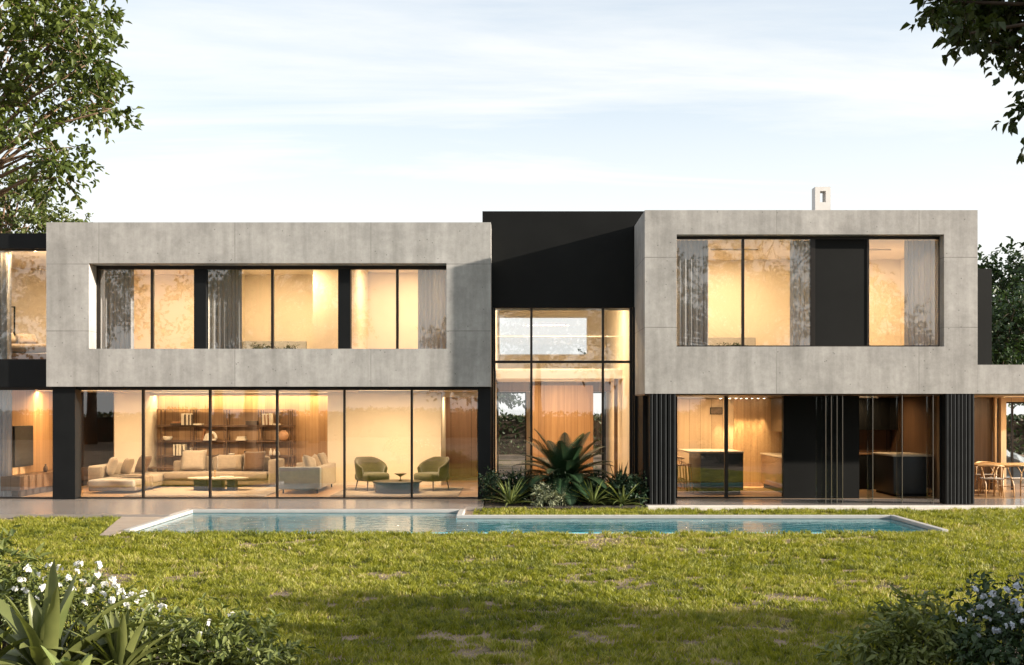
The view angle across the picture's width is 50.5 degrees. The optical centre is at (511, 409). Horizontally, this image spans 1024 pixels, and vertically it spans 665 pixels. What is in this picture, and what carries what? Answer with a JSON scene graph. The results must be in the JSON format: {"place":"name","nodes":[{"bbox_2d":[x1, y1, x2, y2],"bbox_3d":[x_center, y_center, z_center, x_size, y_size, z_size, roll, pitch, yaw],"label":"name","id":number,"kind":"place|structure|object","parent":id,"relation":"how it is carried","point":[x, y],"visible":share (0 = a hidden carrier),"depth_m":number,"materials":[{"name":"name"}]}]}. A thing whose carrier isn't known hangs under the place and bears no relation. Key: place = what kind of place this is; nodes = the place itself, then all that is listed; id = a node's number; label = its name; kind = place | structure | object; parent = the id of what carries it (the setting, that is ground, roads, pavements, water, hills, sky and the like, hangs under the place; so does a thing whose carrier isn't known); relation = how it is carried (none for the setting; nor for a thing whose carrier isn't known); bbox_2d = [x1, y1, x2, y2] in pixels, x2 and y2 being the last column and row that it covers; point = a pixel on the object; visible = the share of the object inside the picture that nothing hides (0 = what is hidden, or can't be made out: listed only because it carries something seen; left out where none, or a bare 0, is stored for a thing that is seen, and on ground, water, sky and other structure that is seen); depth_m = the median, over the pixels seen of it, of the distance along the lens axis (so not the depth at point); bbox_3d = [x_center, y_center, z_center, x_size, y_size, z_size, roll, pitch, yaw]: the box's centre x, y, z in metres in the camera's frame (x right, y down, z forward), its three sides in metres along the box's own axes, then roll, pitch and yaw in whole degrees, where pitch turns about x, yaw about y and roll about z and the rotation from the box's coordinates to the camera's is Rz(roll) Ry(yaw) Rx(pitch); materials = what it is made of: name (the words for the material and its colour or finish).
{"place":"outdoors","nodes":[
{"label":"outdoors","id":0,"kind":"place"},
{"bbox_2d":[100,517,162,537],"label":"paving","id":1,"kind":"structure","parent":0,"point":[121,524],"depth_m":20.27,"materials":[{"name":"stone"}]},
{"bbox_2d":[0,499,484,518],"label":"terrace","id":2,"kind":"structure","parent":0,"point":[45,508],"depth_m":23.56,"materials":[{"name":"concrete"}]},
{"bbox_2d":[0,0,1023,414],"label":"sky","id":3,"kind":"structure","parent":0,"point":[255,110],"materials":[{"name":"white"}]},
{"bbox_2d":[0,415,1023,664],"bbox_3d":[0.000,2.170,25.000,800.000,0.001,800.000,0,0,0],"label":"ground","id":4,"kind":"structure","parent":0,"point":[508,463],"depth_m":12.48,"materials":[{"name":"green plant"}]},
{"bbox_2d":[0,627,27,657],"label":"strap leaf plant","id":5,"kind":"object","parent":4,"relation":"on","point":[5,650],"visible":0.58,"depth_m":7.91,"materials":[{"name":"green plant"}]},
{"bbox_2d":[0,524,52,649],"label":"leafy shrub","id":6,"kind":"object","parent":4,"relation":"on","point":[6,572],"visible":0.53,"depth_m":9.34,"materials":[{"name":"green plant"}]},
{"bbox_2d":[0,163,70,232],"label":"broadleaf tree","id":7,"kind":"object","parent":4,"relation":"on","point":[13,220],"visible":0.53,"depth_m":36.87,"materials":[{"name":"green plant"}]},
{"bbox_2d":[46,204,93,221],"bbox_3d":[-15.475,-2.395,38.014,2.238,9.452,1.638,0,0,25],"label":"broadleaf tree","id":8,"kind":"object","parent":4,"relation":"on","point":[65,217],"visible":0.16,"depth_m":37.68,"materials":[{"name":"green plant"}]},
{"bbox_2d":[0,0,144,213],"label":"broadleaf tree","id":9,"kind":"object","parent":4,"relation":"on","point":[21,95],"visible":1,"depth_m":14.93,"materials":[{"name":"green plant"}]},
{"bbox_2d":[41,646,112,664],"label":"strap leaf plant","id":10,"kind":"object","parent":4,"relation":"on","point":[85,660],"visible":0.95,"depth_m":7.62,"materials":[{"name":"green plant"}]},
{"bbox_2d":[0,559,174,664],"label":"strap leaf plant","id":11,"kind":"object","parent":4,"relation":"on","point":[44,627],"visible":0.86,"depth_m":8.02,"materials":[{"name":"green plant"}]},
{"bbox_2d":[0,560,177,664],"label":"flowering shrub","id":12,"kind":"object","parent":4,"relation":"on","point":[80,599],"visible":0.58,"depth_m":8.76,"materials":[{"name":"green plant"}]},
{"bbox_2d":[46,600,199,664],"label":"strap leaf plant","id":13,"kind":"object","parent":4,"relation":"on","point":[120,648],"visible":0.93,"depth_m":8.10,"materials":[{"name":"green plant"}]},
{"bbox_2d":[133,593,321,664],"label":"leafy shrub","id":14,"kind":"object","parent":4,"relation":"on","point":[191,645],"visible":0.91,"depth_m":8.52,"materials":[{"name":"green plant"}]},
{"bbox_2d":[0,187,1023,503],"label":"modern house","id":15,"kind":"structure","parent":4,"relation":"on","point":[340,299],"depth_m":25.45,"materials":[{"name":"concrete"},{"name":"black metal"},{"name":"oak"}]},
{"bbox_2d":[0,251,11,358],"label":"curtain","id":16,"kind":"object","parent":15,"relation":"hanging from","point":[5,313],"visible":0.81,"depth_m":25.70,"materials":[{"name":"grey fabric"}]},
{"bbox_2d":[0,390,11,496],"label":"curtain","id":17,"kind":"object","parent":15,"relation":"hanging from","point":[5,432],"visible":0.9,"depth_m":25.75,"materials":[{"name":"grey fabric"}]},
{"bbox_2d":[11,306,14,335],"bbox_3d":[-13.530,-2.370,29.155,0.400,0.800,0.030,0,0,0],"label":"picture","id":18,"kind":"object","parent":15,"relation":"attached to","point":[13,318],"visible":0.29,"depth_m":29.16,"materials":[{"name":"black metal"}]},
{"bbox_2d":[13,425,32,466],"bbox_3d":[-12.063,0.900,26.826,0.054,1.000,1.040,0,0,0],"label":"television","id":19,"kind":"object","parent":15,"relation":"attached to","point":[22,445],"visible":1,"depth_m":26.73,"materials":[{"name":"black glass"}]},
{"bbox_2d":[0,249,45,359],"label":"window","id":20,"kind":"structure","parent":15,"relation":"in","point":[0,249],"depth_m":25.37,"materials":[{"name":"brown metal"}]},
{"bbox_2d":[0,387,52,498],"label":"window","id":21,"kind":"structure","parent":15,"relation":"in","point":[1,388],"depth_m":25.35,"materials":[{"name":"brown metal"}]},
{"bbox_2d":[12,344,45,358],"bbox_3d":[-11.790,-1.610,26.750,1.980,0.900,1.800,0,0,0],"label":"bed","id":22,"kind":"object","parent":15,"relation":"on","point":[28,351],"visible":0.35,"depth_m":25.85,"materials":[{"name":"beige fabric"}]},
{"bbox_2d":[15,334,37,343],"bbox_3d":[-11.750,-1.690,26.350,0.291,0.308,0.500,0,0,40],"label":"pillow","id":23,"kind":"object","parent":22,"relation":"on","point":[26,339],"visible":0.83,"depth_m":26.25,"materials":[{"name":"beige fabric"}]},
{"bbox_2d":[1,467,87,496],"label":"media console","id":24,"kind":"object","parent":15,"relation":"on","point":[25,484],"visible":0.56,"depth_m":26.42,"materials":[{"name":"brown wood"}]},
{"bbox_2d":[101,270,133,348],"bbox_3d":[-9.370,-2.230,25.751,0.821,2.700,0.110,0,0,0],"label":"curtain","id":25,"kind":"object","parent":15,"relation":"hanging from","point":[117,309],"visible":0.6,"depth_m":25.75,"materials":[{"name":"grey fabric"}]},
{"bbox_2d":[87,456,283,490],"bbox_3d":[-8.595,1.637,28.454,4.650,0.766,3.132,0,0,0],"label":"corner sofa","id":26,"kind":"object","parent":15,"relation":"on","point":[99,479],"visible":0.73,"depth_m":28.99,"materials":[{"name":"beige fabric"}]},
{"bbox_2d":[106,457,117,475],"bbox_3d":[-10.419,1.480,28.300,0.279,0.496,0.550,0,0,-28],"label":"pillow","id":27,"kind":"object","parent":26,"relation":"on","point":[111,465],"visible":1,"depth_m":28.10,"materials":[{"name":"fabric"}]},
{"bbox_2d":[120,458,133,473],"bbox_3d":[-10.120,1.500,28.600,0.258,0.434,0.500,0,0,-40],"label":"pillow","id":28,"kind":"object","parent":26,"relation":"on","point":[127,466],"visible":0.94,"depth_m":28.45,"materials":[{"name":"beige fabric"}]},
{"bbox_2d":[119,474,153,488],"bbox_3d":[-9.606,1.837,27.825,0.726,0.361,0.562,0,0,0],"label":"throw blanket","id":29,"kind":"object","parent":26,"relation":"on","point":[148,481],"visible":0.89,"depth_m":27.75,"materials":[{"name":"beige fabric"}]},
{"bbox_2d":[134,455,151,472],"bbox_3d":[-9.840,1.460,29.000,0.520,0.459,0.290,0,0,40],"label":"pillow","id":30,"kind":"object","parent":26,"relation":"on","point":[138,467],"visible":0.78,"depth_m":28.90,"materials":[{"name":"brown fabric"}]},
{"bbox_2d":[181,450,206,470],"bbox_3d":[-8.620,1.380,29.471,0.680,0.584,0.310,0,0,0],"label":"pillow","id":31,"kind":"object","parent":26,"relation":"on","point":[193,460],"visible":1,"depth_m":29.37,"materials":[{"name":"fabric"}]},
{"bbox_2d":[216,454,243,470],"bbox_3d":[-7.640,1.440,29.468,0.744,0.448,0.277,0,0,0],"label":"pillow","id":32,"kind":"object","parent":26,"relation":"on","point":[230,462],"visible":1,"depth_m":29.38,"materials":[{"name":"beige fabric"}]},
{"bbox_2d":[243,451,265,470],"bbox_3d":[-6.980,1.400,29.438,0.607,0.542,0.297,0,0,0],"label":"pillow","id":33,"kind":"object","parent":26,"relation":"on","point":[253,461],"visible":1,"depth_m":29.35,"materials":[{"name":"brown fabric"}]},
{"bbox_2d":[161,391,232,391],"bbox_3d":[-8.000,-0.468,27.700,1.830,0.033,0.150,0,0,0],"label":"ceiling light","id":34,"kind":"object","parent":15,"relation":"attached to","point":[196,391],"visible":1,"depth_m":27.62,"materials":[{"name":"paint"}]},
{"bbox_2d":[124,487,282,495],"bbox_3d":[-7.600,2.068,27.475,3.400,0.017,2.950,0,0,0],"label":"rug","id":35,"kind":"object","parent":15,"relation":"on","point":[191,491],"visible":0.69,"depth_m":27.00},
{"bbox_2d":[188,476,248,489],"bbox_3d":[-7.520,1.907,27.850,1.560,0.345,0.811,0,0,0],"label":"coffee table","id":36,"kind":"object","parent":35,"relation":"on","point":[202,483],"visible":0.81,"depth_m":27.69,"materials":[{"name":"stone"}]},
{"bbox_2d":[209,270,241,348],"bbox_3d":[-6.813,-2.230,25.780,0.831,2.700,0.112,0,0,0],"label":"curtain","id":37,"kind":"object","parent":15,"relation":"hanging from","point":[225,309],"visible":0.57,"depth_m":25.78,"materials":[{"name":"grey fabric"}]},
{"bbox_2d":[157,409,294,471],"bbox_3d":[-8.085,1.038,30.788,3.846,2.085,0.343,0,0,0],"label":"bookshelf","id":38,"kind":"object","parent":15,"relation":"on","point":[224,440],"visible":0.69,"depth_m":30.62,"materials":[{"name":"brown wood"}]},
{"bbox_2d":[203,431,217,440],"bbox_3d":[-8.467,0.740,30.560,0.381,0.260,0.140,0,0,0],"label":"sculpture","id":39,"kind":"object","parent":38,"relation":"on","point":[206,437],"visible":0.73,"depth_m":30.53,"materials":[{"name":"white ceramic"}]},
{"bbox_2d":[279,430,288,440],"bbox_3d":[-6.420,0.728,30.570,0.300,0.285,0.298,0,0,0],"label":"vase","id":40,"kind":"object","parent":38,"relation":"on","point":[283,435],"visible":0.95,"depth_m":30.48,"materials":[{"name":"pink ceramic"}]},
{"bbox_2d":[96,266,446,348],"bbox_3d":[-5.615,-2.385,25.505,8.226,1.966,0.110,0,0,0],"label":"window","id":41,"kind":"structure","parent":15,"relation":"in","point":[98,268],"depth_m":25.45,"materials":[{"name":"brown metal"}]},
{"bbox_2d":[243,341,306,348],"bbox_3d":[-6.300,-1.370,27.840,1.700,0.900,2.180,0,0,0],"label":"bed","id":42,"kind":"object","parent":15,"relation":"on","point":[280,344],"visible":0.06,"depth_m":28.85,"materials":[{"name":"beige fabric"}]},
{"bbox_2d":[78,389,477,498],"bbox_3d":[-5.496,0.777,25.402,9.420,2.599,0.105,0,0,0],"label":"window","id":43,"kind":"structure","parent":15,"relation":"in","point":[143,390],"depth_m":25.35,"materials":[{"name":"brown metal"}]},
{"bbox_2d":[279,462,335,492],"bbox_3d":[-5.255,1.750,28.110,1.050,0.660,2.420,0,0,0],"label":"end sofa","id":44,"kind":"object","parent":15,"relation":"on","point":[299,476],"visible":0.97,"depth_m":26.90,"materials":[{"name":"fabric"}]},
{"bbox_2d":[302,454,315,466],"bbox_3d":[-5.121,1.380,27.550,0.280,0.518,0.554,0,0,26],"label":"pillow","id":45,"kind":"object","parent":44,"relation":"on","point":[309,461],"visible":0.65,"depth_m":27.42,"materials":[{"name":"fabric"}]},
{"bbox_2d":[317,453,328,464],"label":"pillow","id":46,"kind":"object","parent":44,"relation":"on","point":[322,457],"visible":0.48,"depth_m":28.30,"materials":[{"name":"beige fabric"}]},
{"bbox_2d":[358,391,429,391],"bbox_3d":[-3.000,-0.468,27.700,1.830,0.033,0.150,0,0,0],"label":"ceiling light","id":47,"kind":"object","parent":15,"relation":"attached to","point":[393,391],"visible":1,"depth_m":27.62,"materials":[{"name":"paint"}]},
{"bbox_2d":[331,487,463,495],"bbox_3d":[-2.815,2.070,27.450,3.070,0.015,2.900,0,0,0],"label":"rug","id":48,"kind":"object","parent":15,"relation":"on","point":[423,491],"visible":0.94,"depth_m":27.02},
{"bbox_2d":[354,456,389,490],"bbox_3d":[-3.612,1.643,27.939,0.862,0.843,0.848,0,0,-38],"label":"armchair","id":49,"kind":"object","parent":48,"relation":"on","point":[369,469],"visible":0.94,"depth_m":28.00,"materials":[{"name":"green fabric"}]},
{"bbox_2d":[372,479,421,493],"bbox_3d":[-2.860,1.920,27.150,1.230,0.280,1.230,0,0,0],"label":"round table","id":50,"kind":"object","parent":48,"relation":"on","point":[393,486],"visible":0.97,"depth_m":26.68,"materials":[{"name":"grey stone"}]},
{"bbox_2d":[414,456,449,490],"bbox_3d":[-2.028,1.643,27.939,0.862,0.843,0.848,0,0,38],"label":"armchair","id":51,"kind":"object","parent":48,"relation":"on","point":[433,469],"visible":0.97,"depth_m":27.83,"materials":[{"name":"green fabric"}]},
{"bbox_2d":[418,270,445,348],"bbox_3d":[-1.872,-2.230,25.750,0.698,2.700,0.111,0,0,0],"label":"curtain","id":52,"kind":"object","parent":15,"relation":"hanging from","point":[431,309],"visible":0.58,"depth_m":25.75,"materials":[{"name":"grey fabric"}]},
{"bbox_2d":[497,392,525,476],"bbox_3d":[0.004,0.770,33.060,0.887,2.620,0.060,0,0,0],"label":"window","id":53,"kind":"structure","parent":15,"relation":"in","point":[497,392],"depth_m":33.03,"materials":[{"name":"brown metal"}]},
{"bbox_2d":[499,316,587,355],"bbox_3d":[0.955,-2.235,33.060,2.731,1.192,0.060,0,0,0],"label":"window","id":54,"kind":"structure","parent":15,"relation":"in","point":[499,316],"depth_m":33.03,"materials":[{"name":"clear glass"}]},
{"bbox_2d":[533,380,582,381],"bbox_3d":[1.250,-0.782,29.900,1.430,0.033,0.150,0,0,0],"label":"ceiling light","id":55,"kind":"object","parent":15,"relation":"attached to","point":[557,380],"visible":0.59,"depth_m":29.82,"materials":[{"name":"paint"}]},
{"bbox_2d":[493,308,631,487],"bbox_3d":[1.224,-0.195,26.060,3.321,4.550,0.104,0,0,0],"label":"window","id":56,"kind":"structure","parent":15,"relation":"in","point":[531,361],"depth_m":26.01,"materials":[{"name":"brown metal"}]},
{"bbox_2d":[593,392,605,477],"bbox_3d":[2.601,0.770,33.060,0.518,2.620,0.060,0,0,0],"label":"window","id":57,"kind":"structure","parent":15,"relation":"in","point":[593,392],"depth_m":33.03,"materials":[{"name":"brown metal"}]},
{"bbox_2d":[677,462,687,490],"bbox_3d":[4.285,1.620,27.851,0.454,0.923,0.462,0,0,6],"label":"bar stool","id":58,"kind":"object","parent":15,"relation":"on","point":[685,476],"visible":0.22,"depth_m":27.93,"materials":[{"name":"brown wood"}]},
{"bbox_2d":[677,456,692,492],"bbox_3d":[4.295,1.620,27.250,0.454,0.923,0.462,0,0,0],"label":"bar stool","id":59,"kind":"object","parent":15,"relation":"on","point":[684,464],"visible":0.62,"depth_m":27.07,"materials":[{"name":"brown wood"}]},
{"bbox_2d":[677,240,707,344],"bbox_3d":[4.069,-2.340,24.400,0.701,2.920,0.108,0,0,0],"label":"curtain","id":60,"kind":"object","parent":15,"relation":"hanging from","point":[692,292],"visible":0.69,"depth_m":24.40,"materials":[{"name":"grey fabric"}]},
{"bbox_2d":[710,407,722,413],"bbox_3d":[5.530,0.035,29.373,0.340,0.190,0.034,0,0,0],"label":"picture","id":61,"kind":"object","parent":15,"relation":"attached to","point":[716,410],"visible":1,"depth_m":29.36,"materials":[{"name":"black metal"}]},
{"bbox_2d":[677,396,782,497],"bbox_3d":[5.100,0.880,25.505,2.534,2.395,0.090,0,0,0],"label":"window","id":62,"kind":"structure","parent":15,"relation":"in","point":[725,397],"depth_m":25.46,"materials":[{"name":"brown metal"}]},
{"bbox_2d":[708,337,755,344],"bbox_3d":[5.200,-1.370,26.340,1.900,0.900,2.180,0,0,0],"label":"bed","id":63,"kind":"object","parent":15,"relation":"on","point":[732,340],"visible":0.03,"depth_m":27.35,"materials":[{"name":"beige fabric"}]},
{"bbox_2d":[760,453,781,492],"bbox_3d":[7.000,1.620,27.950,0.680,0.920,2.320,0,0,0],"label":"kitchen counter","id":64,"kind":"object","parent":15,"relation":"on","point":[771,471],"visible":0.41,"depth_m":27.93,"materials":[{"name":"brown wood"}]},
{"bbox_2d":[771,398,781,431],"bbox_3d":[7.160,0.138,28.000,0.380,0.885,2.400,0,0,0],"label":"wall cabinet","id":65,"kind":"object","parent":15,"relation":"attached to","point":[776,414],"depth_m":28.59,"materials":[{"name":"brown wood"}]},
{"bbox_2d":[790,240,809,344],"bbox_3d":[6.500,-2.340,24.398,0.491,2.920,0.108,0,0,0],"label":"curtain","id":66,"kind":"object","parent":15,"relation":"hanging from","point":[799,292],"visible":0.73,"depth_m":24.40,"materials":[{"name":"grey fabric"}]},
{"bbox_2d":[677,236,939,346],"bbox_3d":[6.578,-2.621,24.191,5.890,2.463,0.078,0,0,0],"label":"window","id":67,"kind":"structure","parent":15,"relation":"in","point":[812,238],"depth_m":24.16,"materials":[{"name":"brown metal"}]},
{"bbox_2d":[859,452,871,488],"bbox_3d":[9.290,1.610,28.660,1.620,0.940,0.660,0,0,0],"label":"scullery counter","id":68,"kind":"object","parent":15,"relation":"on","point":[865,470],"visible":0.11,"depth_m":28.35,"materials":[{"name":"brown wood"}]},
{"bbox_2d":[859,398,897,429],"bbox_3d":[9.447,0.110,28.695,1.795,0.840,0.590,0,0,0],"label":"wall cabinet","id":69,"kind":"object","parent":15,"relation":"attached to","point":[885,413],"depth_m":28.40,"materials":[{"name":"black wood"}]},
{"bbox_2d":[904,240,937,344],"bbox_3d":[9.244,-2.340,24.400,0.834,2.920,0.111,0,0,0],"label":"curtain","id":70,"kind":"object","parent":15,"relation":"hanging from","point":[921,292],"visible":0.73,"depth_m":24.40,"materials":[{"name":"grey fabric"}]},
{"bbox_2d":[974,461,1000,492],"bbox_3d":[11.947,1.695,27.324,0.574,0.774,0.497,0,0,-8],"label":"dining chair","id":71,"kind":"object","parent":15,"relation":"on","point":[976,475],"visible":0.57,"depth_m":27.40,"materials":[{"name":"brown wood"}]},
{"bbox_2d":[978,465,1004,497],"bbox_3d":[11.447,1.695,25.896,0.574,0.774,0.497,0,0,8],"label":"dining chair","id":72,"kind":"object","parent":15,"relation":"on","point":[991,478],"visible":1,"depth_m":25.73,"materials":[{"name":"beige wood"}]},
{"bbox_2d":[974,463,1023,495],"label":"dining table","id":73,"kind":"object","parent":15,"relation":"on","point":[981,464],"visible":0.64,"depth_m":26.22,"materials":[{"name":"brown wood"}]},
{"bbox_2d":[1001,465,1023,497],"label":"dining chair","id":74,"kind":"object","parent":15,"relation":"on","point":[1011,478],"visible":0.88,"depth_m":25.76,"materials":[{"name":"brown wood"}]},
{"bbox_2d":[1006,402,1023,489],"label":"window","id":75,"kind":"structure","parent":15,"relation":"in","point":[1006,402],"depth_m":28.12,"materials":[{"name":"brown metal"}]},
{"bbox_2d":[499,393,524,414],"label":"garden tree","id":76,"kind":"object","parent":4,"relation":"on","point":[509,398],"visible":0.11,"depth_m":48.06,"materials":[{"name":"green plant"}]},
{"bbox_2d":[123,509,947,533],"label":"swimming pool","id":77,"kind":"structure","parent":4,"relation":"in","point":[395,520],"depth_m":20.80,"materials":[{"name":"liquid"}]},
{"bbox_2d":[484,499,644,509],"bbox_3d":[1.160,2.245,24.655,3.520,0.270,2.550,0,0,0],"label":"planting bed","id":78,"kind":"object","parent":4,"relation":"on","point":[490,505],"visible":0.14,"depth_m":23.66,"materials":[{"name":"brown soil"}]},
{"bbox_2d":[478,466,524,503],"bbox_3d":[-0.170,1.812,24.525,1.209,1.102,1.049,0,0,0],"label":"shrub","id":79,"kind":"object","parent":78,"relation":"on","point":[495,483],"visible":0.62,"depth_m":24.46,"materials":[{"name":"green plant"}]},
{"bbox_2d":[475,478,547,506],"bbox_3d":[-0.010,1.796,23.908,1.463,0.680,1.322,0,0,43],"label":"spiky plant","id":80,"kind":"object","parent":78,"relation":"on","point":[510,497],"visible":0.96,"depth_m":23.82,"materials":[{"name":"green plant"}]},
{"bbox_2d":[488,463,539,489],"bbox_3d":[0.288,1.651,24.791,1.781,0.877,1.931,0,0,0],"label":"spiky plant","id":81,"kind":"object","parent":78,"relation":"on","point":[517,476],"visible":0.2,"depth_m":24.61,"materials":[{"name":"green plant"}]},
{"bbox_2d":[503,469,548,503],"bbox_3d":[0.337,1.803,24.623,0.970,0.917,1.124,0,0,28],"label":"shrub","id":82,"kind":"object","parent":78,"relation":"on","point":[525,483],"visible":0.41,"depth_m":24.43,"materials":[{"name":"green plant"}]},
{"bbox_2d":[521,480,569,506],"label":"variegated shrub","id":83,"kind":"object","parent":78,"relation":"on","point":[555,500],"visible":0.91,"depth_m":23.76,"materials":[{"name":"green plant"}]},
{"bbox_2d":[539,471,587,504],"bbox_3d":[1.121,1.824,24.234,1.228,0.998,0.865,0,0,0],"label":"shrub","id":84,"kind":"object","parent":78,"relation":"on","point":[567,483],"visible":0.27,"depth_m":24.14,"materials":[{"name":"green plant"}]},
{"bbox_2d":[512,430,614,505],"bbox_3d":[1.164,1.292,24.738,2.477,1.736,2.511,0,0,0],"label":"sago palm","id":85,"kind":"object","parent":78,"relation":"on","point":[566,460],"visible":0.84,"depth_m":24.30,"materials":[{"name":"green plant"}]},
{"bbox_2d":[575,474,608,502],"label":"shrub","id":86,"kind":"object","parent":78,"relation":"on","point":[585,484],"visible":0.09,"depth_m":24.45,"materials":[{"name":"green plant"}]},
{"bbox_2d":[571,480,617,504],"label":"spiky plant","id":87,"kind":"object","parent":78,"relation":"on","point":[594,500],"visible":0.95,"depth_m":23.82,"materials":[{"name":"green plant"}]},
{"bbox_2d":[580,468,629,504],"bbox_3d":[2.183,1.796,24.366,1.302,1.023,0.846,0,0,33],"label":"shrub","id":88,"kind":"object","parent":78,"relation":"on","point":[609,490],"visible":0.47,"depth_m":24.23,"materials":[{"name":"green plant"}]},
{"bbox_2d":[592,482,648,506],"bbox_3d":[2.417,1.935,23.854,1.258,0.708,1.227,0,0,-44],"label":"spiky plant","id":89,"kind":"object","parent":78,"relation":"on","point":[622,499],"visible":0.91,"depth_m":23.79,"materials":[{"name":"green plant"}]},
{"bbox_2d":[603,462,642,496],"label":"spiky plant","id":90,"kind":"object","parent":78,"relation":"on","point":[620,468],"visible":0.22,"depth_m":24.78,"materials":[{"name":"green plant"}]},
{"bbox_2d":[606,471,649,505],"bbox_3d":[2.632,1.829,24.201,1.081,0.931,1.044,0,0,0],"label":"shrub","id":91,"kind":"object","parent":78,"relation":"on","point":[632,481],"visible":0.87,"depth_m":24.07,"materials":[{"name":"green plant"}]},
{"bbox_2d":[499,412,1023,454],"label":"hedge","id":92,"kind":"object","parent":4,"relation":"on","point":[511,437],"visible":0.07,"depth_m":52.50,"materials":[{"name":"green plant"}]},
{"bbox_2d":[647,505,1023,509],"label":"terrace kerb","id":93,"kind":"structure","parent":4,"relation":"on","point":[825,507],"depth_m":23.38,"materials":[{"name":"concrete"}]},
{"bbox_2d":[800,584,1004,664],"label":"leafy shrub","id":94,"kind":"object","parent":4,"relation":"on","point":[933,650],"visible":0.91,"depth_m":8.37,"materials":[{"name":"green plant"}]},
{"bbox_2d":[900,0,1023,163],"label":"overhanging tree","id":95,"kind":"object","parent":4,"relation":"on","point":[975,24],"visible":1,"depth_m":9.06,"materials":[{"name":"green plant"}]},
{"bbox_2d":[928,571,1023,664],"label":"flowering shrub","id":96,"kind":"object","parent":4,"relation":"on","point":[995,612],"visible":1,"depth_m":8.06,"materials":[{"name":"green plant"}]},
{"bbox_2d":[978,236,1023,404],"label":"garden tree","id":97,"kind":"object","parent":4,"relation":"on","point":[1014,278],"visible":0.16,"depth_m":35.20,"materials":[{"name":"green plant"}]},
{"bbox_2d":[992,274,1023,477],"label":"garden tree","id":98,"kind":"object","parent":4,"relation":"on","point":[1006,332],"visible":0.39,"depth_m":32.51,"materials":[{"name":"green plant"}]},
{"bbox_2d":[1006,450,1023,477],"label":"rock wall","id":99,"kind":"structure","parent":4,"relation":"on","point":[1017,458],"depth_m":33.81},
{"bbox_2d":[679,449,743,492],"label":"kitchen island","id":100,"kind":"structure","parent":0,"point":[707,467],"depth_m":27.02,"materials":[{"name":"black metal"}]},
{"bbox_2d":[639,499,1023,506],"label":"kitchen terrace","id":101,"kind":"structure","parent":0,"point":[834,501],"depth_m":24.35,"materials":[{"name":"concrete"}]},
{"bbox_2d":[871,452,932,495],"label":"kitchen island","id":102,"kind":"structure","parent":0,"point":[887,473],"depth_m":26.00,"materials":[{"name":"black metal"}]},
{"bbox_3d":[-5.681,-1.130,25.900,1.200,0.500,0.240,0,0,0],"label":"planter","id":103,"kind":"object","parent":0,"visible":0},
{"bbox_2d":[250,343,297,348],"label":"trailing plant","id":104,"kind":"object","parent":103,"relation":"in","point":[266,347],"visible":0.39,"depth_m":25.87,"materials":[{"name":"green plant"}]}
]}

